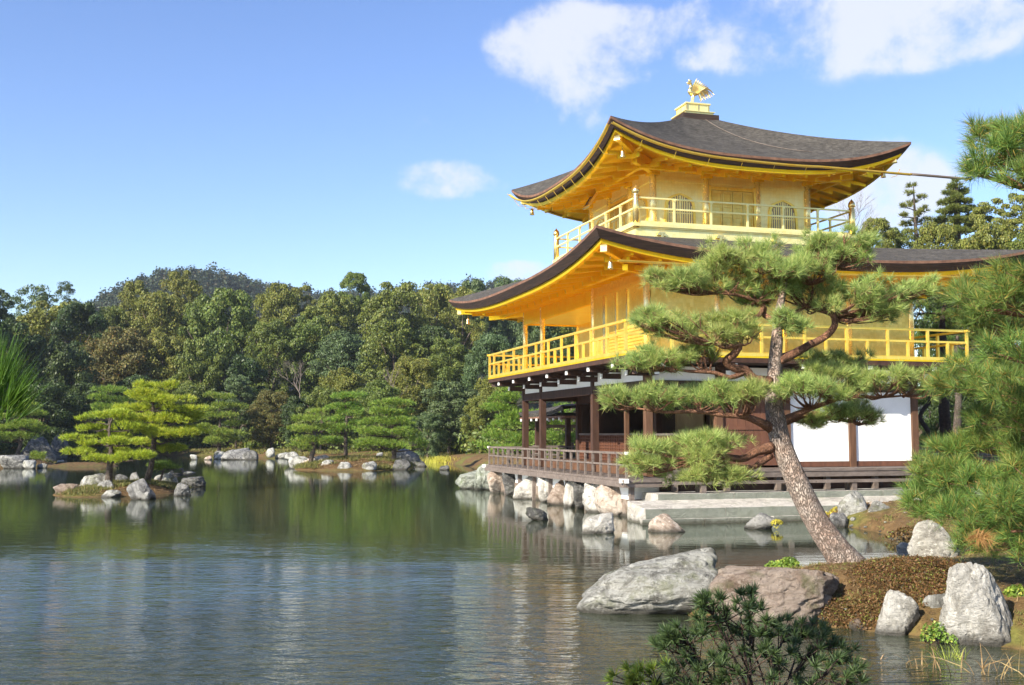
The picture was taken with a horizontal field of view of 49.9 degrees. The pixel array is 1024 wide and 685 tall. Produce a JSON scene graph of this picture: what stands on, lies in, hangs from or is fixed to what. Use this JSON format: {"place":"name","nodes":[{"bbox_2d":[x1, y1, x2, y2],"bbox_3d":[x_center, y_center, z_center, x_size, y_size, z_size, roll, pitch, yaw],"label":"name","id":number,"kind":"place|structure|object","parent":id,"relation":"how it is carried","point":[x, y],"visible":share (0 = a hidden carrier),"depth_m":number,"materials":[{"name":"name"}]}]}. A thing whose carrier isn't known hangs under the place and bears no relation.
{"place":"outdoors","nodes":[
{"label":"outdoors","id":0,"kind":"place"},
{"bbox_2d":[0,455,1023,684],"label":"pond water","id":1,"kind":"structure","parent":0,"point":[267,571],"depth_m":16.07,"materials":[{"name":"liquid"}]},
{"bbox_2d":[0,455,28,468],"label":"rock","id":2,"kind":"object","parent":1,"relation":"in","point":[11,461],"visible":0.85,"depth_m":68.74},
{"bbox_2d":[127,478,155,499],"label":"rock","id":3,"kind":"object","parent":1,"relation":"in","point":[137,489],"visible":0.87,"depth_m":36.79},
{"bbox_2d":[581,512,614,533],"bbox_3d":[1.893,4.083,24.448,0.775,0.595,0.552,0,-5,0],"label":"rock","id":4,"kind":"object","parent":1,"relation":"in","point":[602,523],"visible":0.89,"depth_m":24.25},
{"bbox_2d":[648,513,684,531],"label":"rock","id":5,"kind":"object","parent":1,"relation":"in","point":[663,522],"visible":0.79,"depth_m":24.64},
{"bbox_2d":[744,512,774,528],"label":"rock","id":6,"kind":"object","parent":1,"relation":"in","point":[761,520],"visible":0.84,"depth_m":25.31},
{"bbox_2d":[0,278,1023,649],"bbox_3d":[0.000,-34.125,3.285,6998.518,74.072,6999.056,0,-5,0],"label":"ground","id":7,"kind":"structure","parent":0,"point":[858,522],"depth_m":24.15,"materials":[{"name":"brown soil"}]},
{"bbox_2d":[0,288,18,354],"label":"broadleaf tree","id":8,"kind":"object","parent":7,"relation":"on","point":[9,317],"visible":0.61,"depth_m":120.73,"materials":[{"name":"green plant"}]},
{"bbox_2d":[0,399,50,454],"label":"pine tree","id":9,"kind":"object","parent":7,"relation":"on","point":[11,435],"visible":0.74,"depth_m":74.91,"materials":[{"name":"green plant"}]},
{"bbox_2d":[0,325,54,423],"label":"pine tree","id":10,"kind":"object","parent":7,"relation":"on","point":[16,393],"visible":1,"depth_m":3.59,"materials":[{"name":"plant"}]},
{"bbox_2d":[0,320,57,431],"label":"broadleaf tree","id":11,"kind":"object","parent":7,"relation":"on","point":[33,343],"visible":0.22,"depth_m":111.19,"materials":[{"name":"green plant"}]},
{"bbox_2d":[5,284,57,357],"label":"broadleaf tree","id":12,"kind":"object","parent":7,"relation":"on","point":[43,295],"visible":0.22,"depth_m":138.48,"materials":[{"name":"green plant"}]},
{"bbox_2d":[20,435,58,461],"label":"rock","id":13,"kind":"object","parent":7,"relation":"on","point":[40,443],"visible":0.56,"depth_m":85.95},
{"bbox_2d":[0,382,86,451],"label":"broadleaf tree","id":14,"kind":"object","parent":7,"relation":"on","point":[52,406],"visible":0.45,"depth_m":97.08,"materials":[{"name":"green plant"}]},
{"bbox_2d":[13,300,93,369],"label":"broadleaf tree","id":15,"kind":"object","parent":7,"relation":"on","point":[38,319],"visible":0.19,"depth_m":130.14,"materials":[{"name":"green plant"}]},
{"bbox_2d":[22,339,100,431],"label":"broadleaf tree","id":16,"kind":"object","parent":7,"relation":"on","point":[62,361],"visible":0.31,"depth_m":106.87,"materials":[{"name":"green plant"}]},
{"bbox_2d":[48,300,108,385],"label":"broadleaf tree","id":17,"kind":"object","parent":7,"relation":"on","point":[90,314],"visible":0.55,"depth_m":128.24,"materials":[{"name":"green plant"}]},
{"bbox_2d":[53,381,119,456],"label":"broadleaf tree","id":18,"kind":"object","parent":7,"relation":"on","point":[79,388],"visible":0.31,"depth_m":102.61,"materials":[{"name":"green plant"}]},
{"bbox_2d":[58,407,158,481],"bbox_3d":[-14.650,3.907,40.319,3.770,3.186,2.775,0,-5,0],"label":"pine tree","id":19,"kind":"object","parent":7,"relation":"on","point":[109,436],"visible":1,"depth_m":40.16,"materials":[{"name":"green plant"}]},
{"bbox_2d":[83,384,133,454],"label":"pine tree","id":20,"kind":"object","parent":7,"relation":"on","point":[109,388],"visible":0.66,"depth_m":87.60,"materials":[{"name":"green plant"}]},
{"bbox_2d":[91,305,131,372],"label":"broadleaf tree","id":21,"kind":"object","parent":7,"relation":"on","point":[113,315],"visible":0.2,"depth_m":139.95,"materials":[{"name":"green plant"}]},
{"bbox_2d":[73,326,166,430],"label":"broadleaf tree","id":22,"kind":"object","parent":7,"relation":"on","point":[106,348],"visible":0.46,"depth_m":122.18,"materials":[{"name":"green plant"}]},
{"bbox_2d":[117,280,151,337],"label":"broadleaf tree","id":23,"kind":"object","parent":7,"relation":"on","point":[129,294],"visible":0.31,"depth_m":147.81,"materials":[{"name":"green plant"}]},
{"bbox_2d":[107,374,175,449],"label":"broadleaf tree","id":24,"kind":"object","parent":7,"relation":"on","point":[127,382],"visible":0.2,"depth_m":110.71,"materials":[{"name":"green plant"}]},
{"bbox_2d":[121,290,192,390],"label":"broadleaf tree","id":25,"kind":"object","parent":7,"relation":"on","point":[156,308],"visible":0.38,"depth_m":141.15,"materials":[{"name":"green plant"}]},
{"bbox_2d":[111,377,210,480],"bbox_3d":[-13.612,3.440,42.167,4.010,4.238,2.978,-1,-5,14],"label":"pine tree","id":26,"kind":"object","parent":7,"relation":"on","point":[157,396],"visible":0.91,"depth_m":41.97,"materials":[{"name":"green plant"}]},
{"bbox_2d":[130,331,195,404],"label":"broadleaf tree","id":27,"kind":"object","parent":7,"relation":"on","point":[166,348],"visible":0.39,"depth_m":124.33,"materials":[{"name":"green plant"}]},
{"bbox_2d":[159,270,203,366],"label":"broadleaf tree","id":28,"kind":"object","parent":7,"relation":"on","point":[179,285],"visible":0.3,"depth_m":150.03,"materials":[{"name":"green plant"}]},
{"bbox_2d":[166,382,216,448],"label":"broadleaf tree","id":29,"kind":"object","parent":7,"relation":"on","point":[191,389],"visible":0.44,"depth_m":114.75,"materials":[{"name":"green plant"}]},
{"bbox_2d":[168,337,229,444],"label":"broadleaf tree","id":30,"kind":"object","parent":7,"relation":"on","point":[200,349],"visible":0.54,"depth_m":117.00,"materials":[{"name":"green plant"}]},
{"bbox_2d":[173,293,228,378],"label":"broadleaf tree","id":31,"kind":"object","parent":7,"relation":"on","point":[202,300],"visible":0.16,"depth_m":138.16,"materials":[{"name":"green plant"}]},
{"bbox_2d":[197,390,248,450],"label":"pine tree","id":32,"kind":"object","parent":7,"relation":"on","point":[218,431],"visible":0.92,"depth_m":107.25,"materials":[{"name":"green plant"}]},
{"bbox_2d":[186,286,261,389],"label":"broadleaf tree","id":33,"kind":"object","parent":7,"relation":"on","point":[233,330],"visible":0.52,"depth_m":133.22,"materials":[{"name":"green plant"}]},
{"bbox_2d":[215,374,254,448],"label":"broadleaf tree","id":34,"kind":"object","parent":7,"relation":"on","point":[241,384],"visible":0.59,"depth_m":113.40,"materials":[{"name":"green plant"}]},
{"bbox_2d":[208,354,269,429],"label":"broadleaf tree","id":35,"kind":"object","parent":7,"relation":"on","point":[252,369],"visible":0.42,"depth_m":119.02,"materials":[{"name":"green plant"}]},
{"bbox_2d":[244,388,295,447],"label":"broadleaf tree","id":36,"kind":"object","parent":7,"relation":"on","point":[271,418],"visible":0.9,"depth_m":110.63,"materials":[{"name":"green plant"}]},
{"bbox_2d":[241,317,301,408],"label":"broadleaf tree","id":37,"kind":"object","parent":7,"relation":"on","point":[272,334],"visible":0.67,"depth_m":131.37,"materials":[{"name":"green plant"}]},
{"bbox_2d":[252,282,302,386],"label":"broadleaf tree","id":38,"kind":"object","parent":7,"relation":"on","point":[277,301],"visible":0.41,"depth_m":149.42,"materials":[{"name":"green plant"}]},
{"bbox_2d":[0,418,575,456],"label":"undergrowth","id":39,"kind":"object","parent":7,"relation":"on","point":[463,448],"visible":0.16,"depth_m":99.55,"materials":[{"name":"green plant"}]},
{"bbox_2d":[282,285,318,373],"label":"broadleaf tree","id":40,"kind":"object","parent":7,"relation":"on","point":[296,290],"visible":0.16,"depth_m":154.37,"materials":[{"name":"green plant"}]},
{"bbox_2d":[278,395,324,449],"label":"broadleaf tree","id":41,"kind":"object","parent":7,"relation":"on","point":[291,405],"visible":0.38,"depth_m":103.12,"materials":[{"name":"green plant"}]},
{"bbox_2d":[278,315,330,408],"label":"broadleaf tree","id":42,"kind":"object","parent":7,"relation":"on","point":[299,332],"visible":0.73,"depth_m":132.70,"materials":[{"name":"green plant"}]},
{"bbox_2d":[286,407,337,461],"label":"pine tree","id":43,"kind":"object","parent":7,"relation":"on","point":[313,440],"visible":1,"depth_m":66.94,"materials":[{"name":"green plant"}]},
{"bbox_2d":[292,386,344,450],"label":"broadleaf tree","id":44,"kind":"object","parent":7,"relation":"on","point":[320,396],"visible":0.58,"depth_m":100.91,"materials":[{"name":"green plant"}]},
{"bbox_2d":[297,302,346,388],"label":"broadleaf tree","id":45,"kind":"object","parent":7,"relation":"on","point":[309,313],"visible":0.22,"depth_m":139.91,"materials":[{"name":"green plant"}]},
{"bbox_2d":[314,290,358,367],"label":"broadleaf tree","id":46,"kind":"object","parent":7,"relation":"on","point":[342,306],"visible":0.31,"depth_m":145.94,"materials":[{"name":"green plant"}]},
{"bbox_2d":[315,367,367,436],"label":"broadleaf tree","id":47,"kind":"object","parent":7,"relation":"on","point":[347,378],"visible":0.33,"depth_m":105.05,"materials":[{"name":"green plant"}]},
{"bbox_2d":[308,330,376,401],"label":"broadleaf tree","id":48,"kind":"object","parent":7,"relation":"on","point":[341,342],"visible":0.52,"depth_m":128.84,"materials":[{"name":"green plant"}]},
{"bbox_2d":[316,390,369,455],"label":"pine tree","id":49,"kind":"object","parent":7,"relation":"on","point":[347,409],"visible":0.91,"depth_m":70.11,"materials":[{"name":"green plant"}]},
{"bbox_2d":[337,271,372,359],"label":"broadleaf tree","id":50,"kind":"object","parent":7,"relation":"on","point":[349,281],"visible":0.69,"depth_m":150.20,"materials":[{"name":"green plant"}]},
{"bbox_2d":[352,380,407,451],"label":"broadleaf tree","id":51,"kind":"object","parent":7,"relation":"on","point":[384,389],"visible":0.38,"depth_m":97.26,"materials":[{"name":"green plant"}]},
{"bbox_2d":[351,396,428,459],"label":"pine tree","id":52,"kind":"object","parent":7,"relation":"on","point":[392,432],"visible":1,"depth_m":68.43,"materials":[{"name":"green plant"}]},
{"bbox_2d":[353,281,429,384],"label":"broadleaf tree","id":53,"kind":"object","parent":7,"relation":"on","point":[383,304],"visible":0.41,"depth_m":141.12,"materials":[{"name":"green plant"}]},
{"bbox_2d":[356,318,430,403],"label":"broadleaf tree","id":54,"kind":"object","parent":7,"relation":"on","point":[388,330],"visible":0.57,"depth_m":124.97,"materials":[{"name":"green plant"}]},
{"bbox_2d":[385,354,439,426],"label":"broadleaf tree","id":55,"kind":"object","parent":7,"relation":"on","point":[420,369],"visible":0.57,"depth_m":103.02,"materials":[{"name":"green plant"}]},
{"bbox_2d":[407,412,448,458],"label":"broadleaf tree","id":56,"kind":"object","parent":7,"relation":"on","point":[432,422],"visible":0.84,"depth_m":85.22,"materials":[{"name":"green plant"}]},
{"bbox_2d":[409,324,458,387],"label":"broadleaf tree","id":57,"kind":"object","parent":7,"relation":"on","point":[432,332],"visible":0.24,"depth_m":127.09,"materials":[{"name":"green plant"}]},
{"bbox_2d":[410,282,459,368],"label":"broadleaf tree","id":58,"kind":"object","parent":7,"relation":"on","point":[435,297],"visible":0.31,"depth_m":151.25,"materials":[{"name":"green plant"}]},
{"bbox_2d":[411,380,480,453],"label":"broadleaf tree","id":59,"kind":"object","parent":7,"relation":"on","point":[459,397],"visible":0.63,"depth_m":88.60,"materials":[{"name":"green plant"}]},
{"bbox_2d":[427,336,474,400],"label":"broadleaf tree","id":60,"kind":"object","parent":7,"relation":"on","point":[456,353],"visible":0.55,"depth_m":118.61,"materials":[{"name":"green plant"}]},
{"bbox_2d":[434,285,488,358],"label":"broadleaf tree","id":61,"kind":"object","parent":7,"relation":"on","point":[476,331],"visible":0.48,"depth_m":146.09,"materials":[{"name":"green plant"}]},
{"bbox_2d":[4,261,929,418],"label":"forest","id":62,"kind":"object","parent":7,"relation":"on","point":[205,278],"visible":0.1,"depth_m":463.08,"materials":[{"name":"green plant"}]},
{"bbox_2d":[459,396,498,452],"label":"broadleaf tree","id":63,"kind":"object","parent":7,"relation":"on","point":[472,409],"visible":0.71,"depth_m":83.14,"materials":[{"name":"green plant"}]},
{"bbox_2d":[453,278,507,366],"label":"broadleaf tree","id":64,"kind":"object","parent":7,"relation":"on","point":[475,285],"visible":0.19,"depth_m":155.61,"materials":[{"name":"green plant"}]},
{"bbox_2d":[460,332,516,403],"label":"broadleaf tree","id":65,"kind":"object","parent":7,"relation":"on","point":[485,345],"visible":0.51,"depth_m":107.09,"materials":[{"name":"green plant"}]},
{"bbox_2d":[467,373,519,427],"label":"broadleaf tree","id":66,"kind":"object","parent":7,"relation":"on","point":[487,390],"visible":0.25,"depth_m":85.36,"materials":[{"name":"green plant"}]},
{"bbox_2d":[488,274,531,366],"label":"broadleaf tree","id":67,"kind":"object","parent":7,"relation":"on","point":[507,325],"visible":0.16,"depth_m":158.63,"materials":[{"name":"green plant"}]},
{"bbox_2d":[0,415,1023,645],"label":"moss","id":68,"kind":"object","parent":7,"relation":"on","point":[85,488],"visible":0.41,"depth_m":66.05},
{"bbox_2d":[472,386,561,457],"bbox_3d":[0.574,4.258,59.454,4.965,4.556,3.685,2,-5,-22],"label":"pine tree","id":69,"kind":"object","parent":7,"relation":"on","point":[510,415],"visible":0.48,"depth_m":59.19,"materials":[{"name":"green plant"}]},
{"bbox_2d":[513,476,531,498],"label":"rock","id":70,"kind":"object","parent":7,"relation":"on","point":[523,489],"visible":0.45,"depth_m":36.91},
{"bbox_2d":[508,322,571,403],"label":"broadleaf tree","id":71,"kind":"object","parent":7,"relation":"on","point":[549,333],"visible":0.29,"depth_m":99.35,"materials":[{"name":"green plant"}]},
{"bbox_2d":[59,455,1023,632],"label":"fallen needles","id":72,"kind":"object","parent":7,"relation":"on","point":[957,556],"visible":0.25,"depth_m":14.57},
{"bbox_2d":[546,402,575,456],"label":"pine tree","id":73,"kind":"object","parent":7,"relation":"on","point":[558,437],"visible":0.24,"depth_m":63.50,"materials":[{"name":"green plant"}]},
{"bbox_2d":[582,483,599,512],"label":"rock","id":74,"kind":"object","parent":7,"relation":"on","point":[588,498],"visible":0.37,"depth_m":30.89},
{"bbox_2d":[594,475,630,515],"bbox_3d":[2.783,4.304,29.863,1.038,1.369,0.849,0,-5,-2],"label":"rock","id":75,"kind":"object","parent":7,"relation":"on","point":[608,499],"visible":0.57,"depth_m":29.59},
{"bbox_2d":[576,548,717,614],"bbox_3d":[1.699,3.093,13.692,1.804,1.014,1.073,0,-5,0],"label":"rock","id":76,"kind":"object","parent":7,"relation":"on","point":[669,584],"visible":0.73,"depth_m":13.39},
{"bbox_2d":[449,101,1023,516],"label":"golden pavilion","id":77,"kind":"structure","parent":7,"relation":"on","point":[637,196],"depth_m":33.29,"materials":[{"name":"gold paint"}]},
{"bbox_2d":[519,404,619,458],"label":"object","id":78,"kind":"object","parent":77,"relation":"attached to","point":[552,413],"visible":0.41,"depth_m":45.40,"materials":[{"name":"brown wood"}]},
{"bbox_2d":[664,193,695,223],"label":"window","id":79,"kind":"structure","parent":77,"relation":"in","point":[680,216],"depth_m":34.27,"materials":[{"name":"gold metal"}]},
{"bbox_2d":[675,413,704,432],"bbox_3d":[6.373,3.299,39.337,0.090,1.800,2.300,1,-5,-16],"label":"sliding door","id":80,"kind":"structure","parent":77,"relation":"in","point":[692,421],"depth_m":39.38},
{"bbox_2d":[723,393,782,465],"bbox_3d":[6.799,2.424,31.048,1.912,2.080,0.085,1,-5,-16],"label":"plank door","id":81,"kind":"structure","parent":77,"relation":"in","point":[731,424],"depth_m":30.97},
{"bbox_2d":[768,200,797,229],"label":"window","id":82,"kind":"structure","parent":77,"relation":"in","point":[773,222],"depth_m":35.28,"materials":[{"name":"gold metal"}]},
{"bbox_2d":[601,579,873,684],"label":"dwarf pine","id":83,"kind":"object","parent":7,"relation":"on","point":[674,637],"visible":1,"depth_m":6.14,"materials":[{"name":"green plant"}]},
{"bbox_2d":[594,218,945,563],"bbox_3d":[3.476,0.897,14.301,4.934,5.171,1.804,2,-5,-24],"label":"pine tree","id":84,"kind":"object","parent":7,"relation":"on","point":[792,277],"visible":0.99,"depth_m":14.20,"materials":[{"name":"green plant"}]},
{"bbox_2d":[708,565,838,629],"bbox_3d":[3.066,3.058,12.842,1.445,0.870,1.013,-2,-5,18],"label":"rock","id":85,"kind":"object","parent":7,"relation":"on","point":[800,592],"visible":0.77,"depth_m":12.58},
{"bbox_2d":[627,488,981,524],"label":"stone terrace","id":86,"kind":"structure","parent":7,"relation":"on","point":[694,507],"depth_m":27.87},
{"bbox_2d":[662,478,912,492],"bbox_3d":[7.597,3.839,29.543,7.540,0.285,0.410,1,-5,-16],"label":"wooden step","id":87,"kind":"object","parent":86,"relation":"on","point":[850,484],"visible":0.59,"depth_m":29.56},
{"bbox_2d":[838,490,867,516],"bbox_3d":[8.248,4.138,26.643,0.827,1.116,0.589,0,-5,0],"label":"rock","id":88,"kind":"object","parent":7,"relation":"on","point":[852,502],"visible":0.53,"depth_m":26.46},
{"bbox_2d":[859,216,897,247],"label":"broadleaf tree","id":89,"kind":"object","parent":7,"relation":"on","point":[882,225],"visible":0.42,"depth_m":74.26,"materials":[{"name":"green plant"}]},
{"bbox_2d":[816,554,966,629],"bbox_3d":[4.774,3.078,13.325,3.072,1.018,2.060,3,-5,-29],"label":"shrub","id":90,"kind":"object","parent":7,"relation":"on","point":[894,565],"visible":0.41,"depth_m":12.91,"materials":[{"name":"brown plant"}]},
{"bbox_2d":[875,590,919,635],"bbox_3d":[4.238,3.050,12.112,0.515,0.654,0.272,0,-5,0],"label":"rock","id":91,"kind":"object","parent":7,"relation":"on","point":[899,614],"visible":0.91,"depth_m":12.03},
{"bbox_2d":[880,227,917,317],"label":"broadleaf tree","id":92,"kind":"object","parent":7,"relation":"on","point":[901,239],"visible":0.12,"depth_m":76.41,"materials":[{"name":"green plant"}]},
{"bbox_2d":[897,181,936,241],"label":"conifer tree","id":93,"kind":"object","parent":7,"relation":"on","point":[916,214],"visible":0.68,"depth_m":78.96,"materials":[{"name":"green plant"}]},
{"bbox_2d":[907,520,957,557],"bbox_3d":[5.885,2.857,15.350,0.686,0.772,0.467,0,-5,0],"label":"rock","id":94,"kind":"object","parent":7,"relation":"on","point":[927,539],"visible":0.66,"depth_m":15.23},
{"bbox_2d":[911,219,959,352],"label":"broadleaf tree","id":95,"kind":"object","parent":7,"relation":"on","point":[929,232],"visible":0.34,"depth_m":72.27,"materials":[{"name":"green plant"}]},
{"bbox_2d":[918,387,953,451],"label":"broadleaf tree","id":96,"kind":"object","parent":7,"relation":"on","point":[932,417],"visible":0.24,"depth_m":53.39,"materials":[{"name":"green plant"}]},
{"bbox_2d":[920,621,957,644],"bbox_3d":[4.487,3.108,11.546,0.447,0.388,0.196,0,-5,0],"label":"weed clump","id":97,"kind":"object","parent":7,"relation":"on","point":[936,633],"visible":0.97,"depth_m":11.51,"materials":[{"name":"green plant"}]},
{"bbox_2d":[914,287,994,419],"bbox_3d":[25.357,3.981,61.856,5.762,16.052,5.150,0,-5,4],"label":"broadleaf tree","id":98,"kind":"object","parent":7,"relation":"on","point":[930,310],"visible":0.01,"depth_m":62.23,"materials":[{"name":"green plant"}]},
{"bbox_2d":[932,176,978,241],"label":"conifer tree","id":99,"kind":"object","parent":7,"relation":"on","point":[956,197],"visible":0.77,"depth_m":80.51,"materials":[{"name":"green plant"}]},
{"bbox_2d":[913,276,999,459],"bbox_3d":[16.808,0.893,41.499,4.685,7.438,3.060,2,-5,-20],"label":"pine tree","id":100,"kind":"object","parent":7,"relation":"on","point":[944,415],"visible":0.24,"depth_m":41.30,"materials":[{"name":"green plant"}]},
{"bbox_2d":[891,102,1023,571],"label":"pine tree","id":101,"kind":"object","parent":7,"relation":"on","point":[999,496],"visible":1,"depth_m":12.41,"materials":[{"name":"green plant"}]},
{"bbox_2d":[930,386,1003,452],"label":"broadleaf tree","id":102,"kind":"object","parent":7,"relation":"on","point":[964,403],"visible":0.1,"depth_m":57.29,"materials":[{"name":"green plant"}]},
{"bbox_2d":[914,307,1020,452],"bbox_3d":[20.543,1.895,50.450,6.232,7.324,4.009,0,-5,0],"label":"pine tree","id":103,"kind":"object","parent":7,"relation":"on","point":[958,398],"visible":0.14,"depth_m":49.94,"materials":[{"name":"green plant"}]},
{"bbox_2d":[936,562,1012,646],"bbox_3d":[4.931,2.889,11.605,0.892,1.146,0.499,0,-5,0],"label":"rock","id":104,"kind":"object","parent":7,"relation":"on","point":[975,610],"visible":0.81,"depth_m":11.47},
{"bbox_2d":[952,222,1012,306],"bbox_3d":[26.975,3.370,61.914,4.433,20.296,3.962,0,-5,3],"label":"broadleaf tree","id":105,"kind":"object","parent":7,"relation":"on","point":[983,234],"visible":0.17,"depth_m":61.88,"materials":[{"name":"green plant"}]},
{"bbox_2d":[969,198,1013,423],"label":"broadleaf tree","id":106,"kind":"object","parent":7,"relation":"on","point":[978,217],"visible":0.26,"depth_m":70.55,"materials":[{"name":"green plant"}]},
{"bbox_2d":[991,193,1023,398],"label":"broadleaf tree","id":107,"kind":"object","parent":7,"relation":"on","point":[1009,225],"visible":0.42,"depth_m":66.67,"materials":[{"name":"green plant"}]},
{"bbox_2d":[0,0,1023,385],"label":"sky","id":108,"kind":"structure","parent":0,"point":[295,142],"materials":[{"name":"blue"}]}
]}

